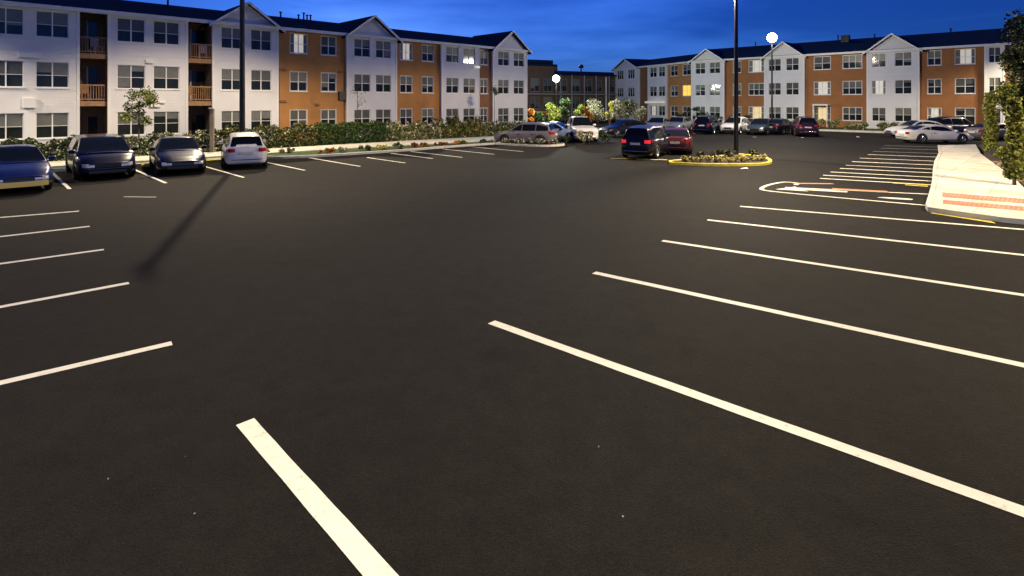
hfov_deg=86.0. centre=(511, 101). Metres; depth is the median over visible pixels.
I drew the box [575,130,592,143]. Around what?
shrub
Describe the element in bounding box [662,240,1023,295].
parking line
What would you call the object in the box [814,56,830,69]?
window
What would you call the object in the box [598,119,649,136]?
parked car
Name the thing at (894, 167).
parking line
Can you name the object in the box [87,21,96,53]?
door
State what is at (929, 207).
kerb
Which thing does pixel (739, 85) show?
window
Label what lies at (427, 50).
window
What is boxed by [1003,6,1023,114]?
tree
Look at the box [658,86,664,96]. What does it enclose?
window
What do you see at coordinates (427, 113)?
window
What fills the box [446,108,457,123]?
window
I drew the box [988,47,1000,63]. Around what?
window
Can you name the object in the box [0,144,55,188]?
parked car
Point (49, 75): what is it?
window
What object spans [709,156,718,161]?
flower clump
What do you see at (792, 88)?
window
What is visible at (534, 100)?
window
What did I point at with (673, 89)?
window
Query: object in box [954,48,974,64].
window
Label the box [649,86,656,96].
window
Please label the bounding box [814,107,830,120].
window
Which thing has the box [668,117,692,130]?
parked car
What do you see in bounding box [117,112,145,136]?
window
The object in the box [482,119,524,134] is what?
hedge
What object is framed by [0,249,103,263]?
parking line
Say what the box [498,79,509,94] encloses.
window
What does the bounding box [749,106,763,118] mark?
window
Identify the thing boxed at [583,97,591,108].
window
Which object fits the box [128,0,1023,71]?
sky
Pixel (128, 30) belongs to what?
window
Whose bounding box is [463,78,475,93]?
window
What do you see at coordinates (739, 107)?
window
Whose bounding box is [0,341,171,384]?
parking line
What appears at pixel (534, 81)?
window
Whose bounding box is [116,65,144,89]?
window
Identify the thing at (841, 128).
planting ground
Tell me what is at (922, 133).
parked car
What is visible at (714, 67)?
window
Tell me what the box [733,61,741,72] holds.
window
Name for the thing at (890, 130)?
parked car
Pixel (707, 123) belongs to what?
parked car
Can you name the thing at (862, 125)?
shrub
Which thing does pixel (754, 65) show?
window
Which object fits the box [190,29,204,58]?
door
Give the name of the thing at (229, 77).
window
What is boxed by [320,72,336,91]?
window
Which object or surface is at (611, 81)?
window
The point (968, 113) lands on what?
window
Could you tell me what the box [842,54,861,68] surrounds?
window
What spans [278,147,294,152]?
flower clump
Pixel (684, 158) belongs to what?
flower clump
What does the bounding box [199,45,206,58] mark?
chair
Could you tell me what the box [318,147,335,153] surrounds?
flower clump
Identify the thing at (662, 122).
parked car
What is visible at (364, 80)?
window
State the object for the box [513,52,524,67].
window
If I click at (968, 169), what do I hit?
pavement
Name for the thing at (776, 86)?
window
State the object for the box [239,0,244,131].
street lamp
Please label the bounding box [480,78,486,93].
window
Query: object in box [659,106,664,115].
window
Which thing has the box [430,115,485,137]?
hedge
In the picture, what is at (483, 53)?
window
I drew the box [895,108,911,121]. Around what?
window
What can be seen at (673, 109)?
window
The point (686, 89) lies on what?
window
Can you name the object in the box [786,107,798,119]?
window
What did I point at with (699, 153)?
shrub
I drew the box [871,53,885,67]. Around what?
window
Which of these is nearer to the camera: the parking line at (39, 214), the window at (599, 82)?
the parking line at (39, 214)
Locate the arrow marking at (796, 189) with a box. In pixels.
[780,187,847,191]
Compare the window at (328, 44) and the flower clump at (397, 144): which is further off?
the window at (328, 44)
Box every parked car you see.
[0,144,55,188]
[65,134,137,179]
[149,136,206,173]
[218,132,267,167]
[494,122,558,143]
[543,122,576,141]
[565,116,597,141]
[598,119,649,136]
[620,125,671,158]
[645,117,669,130]
[662,127,694,153]
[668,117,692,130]
[693,115,721,133]
[720,117,749,133]
[746,118,776,134]
[763,118,790,134]
[789,116,818,136]
[884,120,952,135]
[895,124,973,143]
[927,116,974,132]
[963,123,1023,138]
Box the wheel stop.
[206,159,220,162]
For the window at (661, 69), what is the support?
in the apartment building at (659, 87)
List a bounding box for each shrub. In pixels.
[527,108,534,121]
[532,110,547,121]
[545,102,561,121]
[559,98,571,123]
[559,133,569,142]
[573,104,585,116]
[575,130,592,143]
[583,106,592,120]
[586,98,607,123]
[598,130,611,141]
[605,100,614,124]
[610,99,626,120]
[618,98,637,119]
[631,102,646,120]
[674,112,686,116]
[687,106,699,121]
[696,151,704,156]
[710,149,724,157]
[724,149,736,156]
[743,115,752,121]
[748,148,757,156]
[816,118,824,128]
[826,119,842,128]
[843,122,857,129]
[857,122,868,129]
[876,120,890,130]
[888,122,900,126]
[981,92,1000,152]
[983,141,993,153]
[993,146,1004,158]
[1000,97,1023,184]
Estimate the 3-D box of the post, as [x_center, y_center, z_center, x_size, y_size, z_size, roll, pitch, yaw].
[-16.872,1.620,30.876,0.260,2.560,0.260,0,0,0]
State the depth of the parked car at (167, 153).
22.98 m
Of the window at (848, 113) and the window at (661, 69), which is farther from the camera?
the window at (661, 69)
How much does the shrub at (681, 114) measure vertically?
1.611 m
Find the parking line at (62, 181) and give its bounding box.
[53,173,70,188]
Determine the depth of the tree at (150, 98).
31.78 m
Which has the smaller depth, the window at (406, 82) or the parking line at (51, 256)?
the parking line at (51, 256)
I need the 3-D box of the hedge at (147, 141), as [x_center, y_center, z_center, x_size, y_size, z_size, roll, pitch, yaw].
[-18.823,2.269,30.363,4.400,1.380,1.721,0,0,-44]
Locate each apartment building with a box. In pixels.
[0,0,532,151]
[527,59,617,120]
[611,54,699,120]
[687,28,1023,128]
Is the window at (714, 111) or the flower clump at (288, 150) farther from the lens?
the window at (714, 111)
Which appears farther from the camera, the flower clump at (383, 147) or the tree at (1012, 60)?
the tree at (1012, 60)
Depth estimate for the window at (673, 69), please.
78.36 m
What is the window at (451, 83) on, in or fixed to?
in the apartment building at (308, 72)
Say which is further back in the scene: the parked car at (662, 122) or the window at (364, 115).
the parked car at (662, 122)
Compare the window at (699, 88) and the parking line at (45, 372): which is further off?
the window at (699, 88)
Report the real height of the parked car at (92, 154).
1.619 m
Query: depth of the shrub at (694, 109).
68.30 m
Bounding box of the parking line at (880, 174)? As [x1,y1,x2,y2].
[838,172,922,176]
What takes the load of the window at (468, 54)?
in the apartment building at (308, 72)
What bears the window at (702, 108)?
in the apartment building at (874, 81)
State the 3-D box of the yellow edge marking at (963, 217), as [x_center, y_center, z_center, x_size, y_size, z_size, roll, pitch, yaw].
[11.637,2.995,14.208,0.264,0.001,1.507,0,0,-24]
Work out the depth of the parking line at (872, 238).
12.01 m
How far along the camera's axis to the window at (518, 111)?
57.72 m
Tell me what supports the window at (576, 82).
in the apartment building at (577, 88)
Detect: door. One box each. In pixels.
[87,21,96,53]
[87,67,96,100]
[87,116,96,133]
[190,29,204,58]
[190,70,204,100]
[190,114,204,143]
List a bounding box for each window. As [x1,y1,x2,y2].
[0,7,24,36]
[0,60,24,87]
[0,113,24,140]
[34,10,69,38]
[34,61,69,88]
[36,113,68,139]
[116,17,145,43]
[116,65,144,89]
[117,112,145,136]
[152,21,180,45]
[152,66,180,89]
[153,111,180,134]
[220,27,239,49]
[220,69,238,90]
[221,111,238,130]
[250,29,271,51]
[250,70,271,91]
[251,110,270,130]
[289,71,307,91]
[290,33,307,54]
[290,110,307,128]
[320,35,336,55]
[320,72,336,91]
[321,109,336,127]
[354,38,370,57]
[354,73,370,92]
[354,109,370,124]
[375,74,391,92]
[376,40,390,58]
[376,109,390,126]
[400,43,412,60]
[400,75,412,92]
[400,108,412,125]
[422,44,433,61]
[422,76,433,93]
[422,108,433,124]
[446,46,458,63]
[446,77,458,93]
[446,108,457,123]
[463,47,475,64]
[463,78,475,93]
[463,108,474,121]
[480,49,487,65]
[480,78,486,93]
[480,108,487,122]
[498,51,509,66]
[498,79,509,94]
[498,108,507,122]
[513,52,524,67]
[513,80,524,94]
[514,107,523,121]
[530,78,539,91]
[531,97,538,108]
[543,79,551,91]
[544,97,551,108]
[558,79,566,91]
[558,97,566,107]
[573,79,579,91]
[573,97,579,108]
[583,79,591,91]
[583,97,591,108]
[597,80,601,91]
[597,97,601,108]
[610,80,614,92]
[617,70,623,79]
[617,88,622,96]
[628,69,634,78]
[628,87,633,96]
[649,67,656,77]
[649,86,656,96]
[649,106,656,115]
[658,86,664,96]
[659,66,664,76]
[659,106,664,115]
[670,65,677,76]
[670,85,677,96]
[670,106,677,116]
[682,64,690,75]
[682,85,690,95]
[682,106,690,116]
[695,62,704,74]
[695,84,704,95]
[695,106,704,116]
[709,62,719,73]
[709,84,719,95]
[709,106,719,117]
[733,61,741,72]
[733,83,741,95]
[733,106,740,116]
[748,60,763,72]
[748,83,763,95]
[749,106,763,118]
[768,58,780,71]
[768,82,780,95]
[768,107,780,118]
[786,57,798,70]
[786,82,798,94]
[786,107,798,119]
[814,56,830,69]
[814,81,830,94]
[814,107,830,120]
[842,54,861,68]
[842,81,862,94]
[842,107,861,120]
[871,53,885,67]
[871,80,885,94]
[871,108,885,121]
[894,52,911,66]
[894,80,911,94]
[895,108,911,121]
[927,50,941,65]
[927,79,941,93]
[927,108,941,118]
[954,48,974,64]
[955,78,975,93]
[955,108,975,123]
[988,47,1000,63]
[989,78,1000,93]
[995,108,1000,122]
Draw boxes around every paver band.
[942,192,1023,203]
[943,200,1023,210]
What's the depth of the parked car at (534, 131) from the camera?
38.14 m
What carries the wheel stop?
on the asphalt ground at (324, 321)
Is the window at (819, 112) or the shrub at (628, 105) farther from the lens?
the shrub at (628, 105)
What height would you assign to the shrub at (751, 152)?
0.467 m
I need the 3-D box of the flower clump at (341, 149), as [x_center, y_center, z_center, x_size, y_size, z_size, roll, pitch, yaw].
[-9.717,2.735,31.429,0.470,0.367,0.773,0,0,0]
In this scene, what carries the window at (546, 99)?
in the apartment building at (577, 88)
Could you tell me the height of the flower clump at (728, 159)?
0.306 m
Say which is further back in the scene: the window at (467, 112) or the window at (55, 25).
the window at (467, 112)
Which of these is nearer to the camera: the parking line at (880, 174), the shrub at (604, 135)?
the parking line at (880, 174)
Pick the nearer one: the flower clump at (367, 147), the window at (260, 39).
the flower clump at (367, 147)
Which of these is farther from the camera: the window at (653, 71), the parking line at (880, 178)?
the window at (653, 71)
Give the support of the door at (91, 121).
in the apartment building at (308, 72)
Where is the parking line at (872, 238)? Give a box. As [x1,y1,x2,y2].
[708,219,1023,255]
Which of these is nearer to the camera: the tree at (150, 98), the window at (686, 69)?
the tree at (150, 98)
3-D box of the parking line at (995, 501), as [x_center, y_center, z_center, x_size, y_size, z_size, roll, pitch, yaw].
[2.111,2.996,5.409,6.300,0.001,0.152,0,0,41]
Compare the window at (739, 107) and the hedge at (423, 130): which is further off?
the window at (739, 107)
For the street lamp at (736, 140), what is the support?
on the island soil at (739, 161)
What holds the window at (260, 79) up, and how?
in the apartment building at (308, 72)
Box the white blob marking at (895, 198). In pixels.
[877,197,912,199]
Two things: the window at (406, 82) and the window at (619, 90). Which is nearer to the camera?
the window at (406, 82)
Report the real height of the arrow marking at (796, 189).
0.001 m
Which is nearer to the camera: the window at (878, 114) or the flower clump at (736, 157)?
the flower clump at (736, 157)
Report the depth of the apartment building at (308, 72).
38.29 m
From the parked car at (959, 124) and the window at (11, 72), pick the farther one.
the parked car at (959, 124)
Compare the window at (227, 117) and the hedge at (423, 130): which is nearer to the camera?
the window at (227, 117)
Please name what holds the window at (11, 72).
in the apartment building at (308, 72)
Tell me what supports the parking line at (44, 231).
on the asphalt ground at (324, 321)
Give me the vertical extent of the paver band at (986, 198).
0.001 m
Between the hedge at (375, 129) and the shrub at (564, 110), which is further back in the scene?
the shrub at (564, 110)
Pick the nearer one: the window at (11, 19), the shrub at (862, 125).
the window at (11, 19)
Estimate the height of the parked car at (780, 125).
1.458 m
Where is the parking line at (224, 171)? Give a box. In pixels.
[206,166,242,177]
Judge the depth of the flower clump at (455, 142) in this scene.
36.76 m
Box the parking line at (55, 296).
[0,282,128,307]
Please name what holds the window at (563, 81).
in the apartment building at (577, 88)
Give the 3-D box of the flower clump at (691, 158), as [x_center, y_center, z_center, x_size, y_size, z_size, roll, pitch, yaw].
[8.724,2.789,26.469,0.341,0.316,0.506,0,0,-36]
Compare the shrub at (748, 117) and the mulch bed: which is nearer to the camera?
the mulch bed
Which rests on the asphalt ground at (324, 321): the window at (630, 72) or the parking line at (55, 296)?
the parking line at (55, 296)
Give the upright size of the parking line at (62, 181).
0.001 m
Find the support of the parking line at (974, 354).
on the asphalt ground at (324, 321)
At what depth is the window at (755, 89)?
68.03 m
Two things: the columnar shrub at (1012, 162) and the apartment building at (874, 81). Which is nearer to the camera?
the columnar shrub at (1012, 162)
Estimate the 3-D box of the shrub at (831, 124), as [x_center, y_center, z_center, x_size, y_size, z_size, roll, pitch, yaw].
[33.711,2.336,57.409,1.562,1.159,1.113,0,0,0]
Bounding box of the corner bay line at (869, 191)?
[785,187,921,193]
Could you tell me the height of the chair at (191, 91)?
0.950 m
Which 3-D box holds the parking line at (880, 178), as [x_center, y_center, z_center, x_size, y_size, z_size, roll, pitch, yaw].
[14.350,2.996,21.480,3.785,0.001,0.177,0,0,28]
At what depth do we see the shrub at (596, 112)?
67.59 m
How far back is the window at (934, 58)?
55.36 m
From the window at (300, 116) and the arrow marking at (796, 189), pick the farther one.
the window at (300, 116)
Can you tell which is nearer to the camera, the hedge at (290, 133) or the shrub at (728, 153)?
the shrub at (728, 153)
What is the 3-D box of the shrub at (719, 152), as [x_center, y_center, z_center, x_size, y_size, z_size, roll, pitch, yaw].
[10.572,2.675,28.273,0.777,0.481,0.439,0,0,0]
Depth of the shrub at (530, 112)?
66.22 m
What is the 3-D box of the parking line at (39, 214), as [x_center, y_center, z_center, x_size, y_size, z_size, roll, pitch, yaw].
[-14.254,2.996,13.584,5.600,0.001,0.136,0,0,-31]
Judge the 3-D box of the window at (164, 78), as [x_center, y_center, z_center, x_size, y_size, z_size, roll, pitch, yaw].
[-22.253,-1.495,35.332,1.570,1.530,0.185,0,0,-44]
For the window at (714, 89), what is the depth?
71.59 m
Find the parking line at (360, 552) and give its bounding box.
[236,418,398,575]
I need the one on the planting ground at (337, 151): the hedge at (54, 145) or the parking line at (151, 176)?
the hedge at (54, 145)
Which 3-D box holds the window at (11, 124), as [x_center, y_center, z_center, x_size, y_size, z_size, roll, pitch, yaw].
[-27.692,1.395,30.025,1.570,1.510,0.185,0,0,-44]
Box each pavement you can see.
[49,136,493,166]
[819,129,883,132]
[932,144,1023,217]
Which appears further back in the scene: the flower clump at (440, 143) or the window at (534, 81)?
the window at (534, 81)
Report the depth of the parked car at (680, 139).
30.87 m
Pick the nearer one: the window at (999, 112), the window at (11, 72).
the window at (11, 72)
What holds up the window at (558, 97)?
in the apartment building at (577, 88)
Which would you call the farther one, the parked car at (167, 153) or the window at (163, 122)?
the window at (163, 122)
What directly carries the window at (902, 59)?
in the apartment building at (874, 81)
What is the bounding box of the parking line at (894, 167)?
[850,165,923,168]
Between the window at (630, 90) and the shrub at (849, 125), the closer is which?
the shrub at (849, 125)
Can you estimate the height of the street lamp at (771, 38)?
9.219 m
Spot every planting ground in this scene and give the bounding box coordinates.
[47,128,599,168]
[819,127,880,130]
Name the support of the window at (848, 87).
in the apartment building at (874, 81)
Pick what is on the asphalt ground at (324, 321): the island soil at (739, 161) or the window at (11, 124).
the island soil at (739, 161)
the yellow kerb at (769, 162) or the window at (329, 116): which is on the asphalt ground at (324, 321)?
the yellow kerb at (769, 162)
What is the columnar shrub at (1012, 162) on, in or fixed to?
on the mulch bed
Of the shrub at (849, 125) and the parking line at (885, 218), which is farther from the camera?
the shrub at (849, 125)
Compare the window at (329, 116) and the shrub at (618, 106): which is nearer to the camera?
the window at (329, 116)
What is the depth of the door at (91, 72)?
34.19 m
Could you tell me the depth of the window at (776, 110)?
66.13 m
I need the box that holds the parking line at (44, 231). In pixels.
[0,226,89,236]
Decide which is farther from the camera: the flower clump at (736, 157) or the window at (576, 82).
the window at (576, 82)
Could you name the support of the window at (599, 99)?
in the apartment building at (577, 88)
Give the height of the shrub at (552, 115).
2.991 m
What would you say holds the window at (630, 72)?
in the apartment building at (659, 87)
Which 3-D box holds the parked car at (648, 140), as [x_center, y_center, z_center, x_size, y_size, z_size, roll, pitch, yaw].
[7.548,2.140,30.496,2.160,1.719,4.661,0,0,30]
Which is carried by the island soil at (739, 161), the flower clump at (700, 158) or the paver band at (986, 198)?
the flower clump at (700, 158)
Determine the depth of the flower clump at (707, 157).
26.45 m
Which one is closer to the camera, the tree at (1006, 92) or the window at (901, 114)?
the tree at (1006, 92)
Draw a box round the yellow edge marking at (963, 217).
[931,212,993,222]
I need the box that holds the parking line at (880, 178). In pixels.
[826,175,925,180]
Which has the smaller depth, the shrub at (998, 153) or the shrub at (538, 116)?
the shrub at (998, 153)
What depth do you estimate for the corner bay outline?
17.70 m
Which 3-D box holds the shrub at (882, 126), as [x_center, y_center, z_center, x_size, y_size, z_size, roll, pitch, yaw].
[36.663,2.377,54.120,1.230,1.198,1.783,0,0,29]
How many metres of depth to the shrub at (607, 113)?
66.56 m
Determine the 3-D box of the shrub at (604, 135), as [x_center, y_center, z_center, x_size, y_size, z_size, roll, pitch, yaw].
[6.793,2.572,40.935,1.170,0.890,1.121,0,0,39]
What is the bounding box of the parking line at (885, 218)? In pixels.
[740,206,1023,229]
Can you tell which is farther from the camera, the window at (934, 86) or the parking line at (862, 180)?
the window at (934, 86)
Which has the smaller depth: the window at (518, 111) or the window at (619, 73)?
the window at (518, 111)
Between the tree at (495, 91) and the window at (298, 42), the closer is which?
the window at (298, 42)
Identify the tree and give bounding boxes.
[119,85,158,151]
[350,84,366,122]
[491,85,499,123]
[990,80,1022,144]
[997,18,1023,114]
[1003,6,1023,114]
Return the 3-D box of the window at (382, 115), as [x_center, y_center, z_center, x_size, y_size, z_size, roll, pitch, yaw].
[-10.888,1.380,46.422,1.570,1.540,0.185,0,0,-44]
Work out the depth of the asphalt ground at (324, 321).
6.21 m
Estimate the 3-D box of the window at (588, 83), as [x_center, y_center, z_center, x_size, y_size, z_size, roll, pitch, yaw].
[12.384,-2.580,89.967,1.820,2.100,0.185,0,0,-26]
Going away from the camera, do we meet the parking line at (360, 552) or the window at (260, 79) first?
the parking line at (360, 552)
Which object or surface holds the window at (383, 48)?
in the apartment building at (308, 72)
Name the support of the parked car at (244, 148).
on the asphalt ground at (324, 321)
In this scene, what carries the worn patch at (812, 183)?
on the asphalt ground at (324, 321)
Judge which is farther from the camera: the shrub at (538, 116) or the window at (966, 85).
the shrub at (538, 116)
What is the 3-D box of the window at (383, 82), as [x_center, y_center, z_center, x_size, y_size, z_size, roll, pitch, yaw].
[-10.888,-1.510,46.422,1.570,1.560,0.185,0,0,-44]
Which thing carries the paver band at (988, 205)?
on the pavement at (968, 169)
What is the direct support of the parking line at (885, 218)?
on the asphalt ground at (324, 321)
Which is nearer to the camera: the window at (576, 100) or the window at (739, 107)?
the window at (739, 107)
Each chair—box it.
[80,86,89,100]
[90,38,102,53]
[188,87,195,100]
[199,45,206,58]
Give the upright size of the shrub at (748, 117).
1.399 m
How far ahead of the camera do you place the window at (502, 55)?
56.21 m
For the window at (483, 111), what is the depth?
54.70 m
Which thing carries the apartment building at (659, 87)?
on the asphalt ground at (324, 321)
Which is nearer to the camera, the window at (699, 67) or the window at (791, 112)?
the window at (791, 112)
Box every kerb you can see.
[52,139,560,171]
[495,142,564,146]
[669,154,771,165]
[925,145,1023,224]
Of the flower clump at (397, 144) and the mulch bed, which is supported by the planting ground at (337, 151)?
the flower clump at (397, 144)
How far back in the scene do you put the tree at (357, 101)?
40.62 m
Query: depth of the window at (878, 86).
58.52 m
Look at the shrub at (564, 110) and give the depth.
65.32 m
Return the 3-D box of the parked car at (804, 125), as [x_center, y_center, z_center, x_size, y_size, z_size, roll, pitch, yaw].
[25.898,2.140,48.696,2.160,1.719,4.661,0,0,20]
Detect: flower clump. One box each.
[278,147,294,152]
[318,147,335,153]
[338,146,347,151]
[358,145,370,150]
[376,144,386,149]
[392,142,403,148]
[411,142,422,146]
[434,141,445,145]
[445,141,458,144]
[681,155,689,161]
[689,156,697,161]
[695,155,703,161]
[704,155,711,161]
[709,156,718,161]
[718,156,724,161]
[724,155,733,161]
[733,155,739,161]
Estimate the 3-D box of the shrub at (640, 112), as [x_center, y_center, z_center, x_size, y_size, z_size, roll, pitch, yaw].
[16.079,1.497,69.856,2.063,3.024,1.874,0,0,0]
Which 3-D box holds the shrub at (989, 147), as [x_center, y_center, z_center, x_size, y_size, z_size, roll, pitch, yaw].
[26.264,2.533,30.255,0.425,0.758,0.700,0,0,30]
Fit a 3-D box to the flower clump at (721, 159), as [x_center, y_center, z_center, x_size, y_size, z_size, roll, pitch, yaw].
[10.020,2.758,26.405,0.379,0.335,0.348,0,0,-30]
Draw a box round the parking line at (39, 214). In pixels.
[0,211,77,217]
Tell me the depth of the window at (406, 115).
48.44 m
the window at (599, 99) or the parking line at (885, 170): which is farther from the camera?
the window at (599, 99)
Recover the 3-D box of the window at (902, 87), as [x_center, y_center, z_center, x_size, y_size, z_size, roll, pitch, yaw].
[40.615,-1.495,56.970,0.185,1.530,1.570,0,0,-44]
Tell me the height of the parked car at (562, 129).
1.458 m
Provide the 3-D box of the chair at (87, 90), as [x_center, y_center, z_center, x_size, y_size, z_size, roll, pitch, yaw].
[-25.828,-0.515,33.181,0.440,0.950,0.450,0,0,-44]
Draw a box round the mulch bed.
[979,142,1023,186]
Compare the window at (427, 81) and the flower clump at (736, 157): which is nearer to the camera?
the flower clump at (736, 157)
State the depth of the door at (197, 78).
38.28 m
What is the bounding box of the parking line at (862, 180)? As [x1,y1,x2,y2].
[820,178,930,184]
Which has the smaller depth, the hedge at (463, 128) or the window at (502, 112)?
the hedge at (463, 128)
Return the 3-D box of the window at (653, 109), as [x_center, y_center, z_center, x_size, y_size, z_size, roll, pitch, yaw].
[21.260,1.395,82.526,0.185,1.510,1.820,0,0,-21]
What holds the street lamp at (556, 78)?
on the asphalt ground at (324, 321)
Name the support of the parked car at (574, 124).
on the asphalt ground at (324, 321)
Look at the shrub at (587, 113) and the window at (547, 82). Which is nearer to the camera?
the shrub at (587, 113)
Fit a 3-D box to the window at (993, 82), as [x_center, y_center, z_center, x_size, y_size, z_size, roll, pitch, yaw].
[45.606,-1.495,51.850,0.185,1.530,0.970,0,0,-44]
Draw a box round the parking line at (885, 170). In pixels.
[840,168,929,172]
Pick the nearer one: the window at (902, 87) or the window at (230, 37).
the window at (230, 37)
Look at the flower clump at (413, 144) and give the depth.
34.62 m
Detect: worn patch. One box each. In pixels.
[794,183,831,183]
[832,188,887,191]
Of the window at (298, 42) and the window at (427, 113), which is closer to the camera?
the window at (298, 42)
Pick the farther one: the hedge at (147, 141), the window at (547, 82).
the window at (547, 82)
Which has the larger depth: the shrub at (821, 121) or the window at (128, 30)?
the shrub at (821, 121)
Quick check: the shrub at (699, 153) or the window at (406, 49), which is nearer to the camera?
the shrub at (699, 153)
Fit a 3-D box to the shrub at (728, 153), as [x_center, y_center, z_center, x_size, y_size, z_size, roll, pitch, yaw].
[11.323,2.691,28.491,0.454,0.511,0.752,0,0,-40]
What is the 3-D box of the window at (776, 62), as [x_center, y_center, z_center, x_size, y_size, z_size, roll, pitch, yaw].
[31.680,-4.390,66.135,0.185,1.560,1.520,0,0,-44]
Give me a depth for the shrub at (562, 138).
39.67 m
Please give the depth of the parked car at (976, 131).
42.55 m
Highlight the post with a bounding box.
[209,108,215,151]
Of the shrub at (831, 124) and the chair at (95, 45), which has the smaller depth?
the chair at (95, 45)
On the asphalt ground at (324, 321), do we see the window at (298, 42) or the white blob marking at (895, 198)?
the white blob marking at (895, 198)
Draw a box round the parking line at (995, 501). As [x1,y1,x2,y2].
[488,321,1023,516]
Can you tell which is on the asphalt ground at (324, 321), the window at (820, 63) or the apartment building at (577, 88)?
the apartment building at (577, 88)
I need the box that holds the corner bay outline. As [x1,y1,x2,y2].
[759,182,924,205]
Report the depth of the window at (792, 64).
64.71 m
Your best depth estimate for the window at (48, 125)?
31.40 m
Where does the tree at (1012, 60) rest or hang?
on the mulch bed
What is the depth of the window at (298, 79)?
41.66 m
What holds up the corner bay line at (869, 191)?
on the asphalt ground at (324, 321)
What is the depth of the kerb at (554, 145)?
36.91 m
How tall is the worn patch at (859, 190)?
0.001 m
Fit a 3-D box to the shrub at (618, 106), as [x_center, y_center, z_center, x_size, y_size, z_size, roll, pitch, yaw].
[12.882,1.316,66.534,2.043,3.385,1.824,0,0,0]
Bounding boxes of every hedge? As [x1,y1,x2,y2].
[0,134,125,161]
[124,129,218,155]
[215,122,317,150]
[309,120,386,145]
[378,119,441,140]
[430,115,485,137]
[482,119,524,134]
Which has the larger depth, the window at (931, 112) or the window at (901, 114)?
the window at (901, 114)
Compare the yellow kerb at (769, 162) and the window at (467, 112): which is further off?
the window at (467, 112)
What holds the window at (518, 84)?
in the apartment building at (308, 72)
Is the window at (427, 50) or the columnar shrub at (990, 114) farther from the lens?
the window at (427, 50)
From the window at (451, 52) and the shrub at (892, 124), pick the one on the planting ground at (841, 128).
the shrub at (892, 124)
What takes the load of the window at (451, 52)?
in the apartment building at (308, 72)
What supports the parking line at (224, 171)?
on the asphalt ground at (324, 321)
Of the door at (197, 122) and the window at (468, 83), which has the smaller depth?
the door at (197, 122)
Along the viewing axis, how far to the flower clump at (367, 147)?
32.34 m
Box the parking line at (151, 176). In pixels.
[136,170,166,182]
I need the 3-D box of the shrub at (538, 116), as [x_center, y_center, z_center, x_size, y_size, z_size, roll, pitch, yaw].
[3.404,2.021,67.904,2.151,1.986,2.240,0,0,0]
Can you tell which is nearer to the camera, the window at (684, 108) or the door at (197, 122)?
the door at (197, 122)
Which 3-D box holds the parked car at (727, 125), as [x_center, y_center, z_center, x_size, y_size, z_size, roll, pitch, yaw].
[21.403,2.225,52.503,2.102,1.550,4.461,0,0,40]
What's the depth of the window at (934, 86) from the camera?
55.36 m
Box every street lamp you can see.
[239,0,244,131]
[553,75,559,121]
[734,0,738,153]
[767,33,776,133]
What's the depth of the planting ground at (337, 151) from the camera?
33.23 m
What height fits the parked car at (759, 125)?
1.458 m
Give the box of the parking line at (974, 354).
[592,272,1023,366]
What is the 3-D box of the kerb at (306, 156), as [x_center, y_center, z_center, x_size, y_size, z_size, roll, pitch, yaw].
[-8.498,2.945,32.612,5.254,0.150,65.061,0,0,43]
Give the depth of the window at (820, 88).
62.69 m
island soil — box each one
[510,142,559,144]
[672,154,767,162]
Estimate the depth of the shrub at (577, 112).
65.52 m
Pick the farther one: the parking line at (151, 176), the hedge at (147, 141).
the hedge at (147, 141)
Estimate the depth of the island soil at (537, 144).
37.98 m
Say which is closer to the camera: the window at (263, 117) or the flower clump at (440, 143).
the flower clump at (440, 143)
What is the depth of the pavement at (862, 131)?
54.31 m
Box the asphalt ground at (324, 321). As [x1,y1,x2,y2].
[0,119,1023,575]
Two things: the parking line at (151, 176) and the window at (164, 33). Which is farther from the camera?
the window at (164, 33)
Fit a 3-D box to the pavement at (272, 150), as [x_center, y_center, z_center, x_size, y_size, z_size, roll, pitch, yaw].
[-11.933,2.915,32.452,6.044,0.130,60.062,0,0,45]
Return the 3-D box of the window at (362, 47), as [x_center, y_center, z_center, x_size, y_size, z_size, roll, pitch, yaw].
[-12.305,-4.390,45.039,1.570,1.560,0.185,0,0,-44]

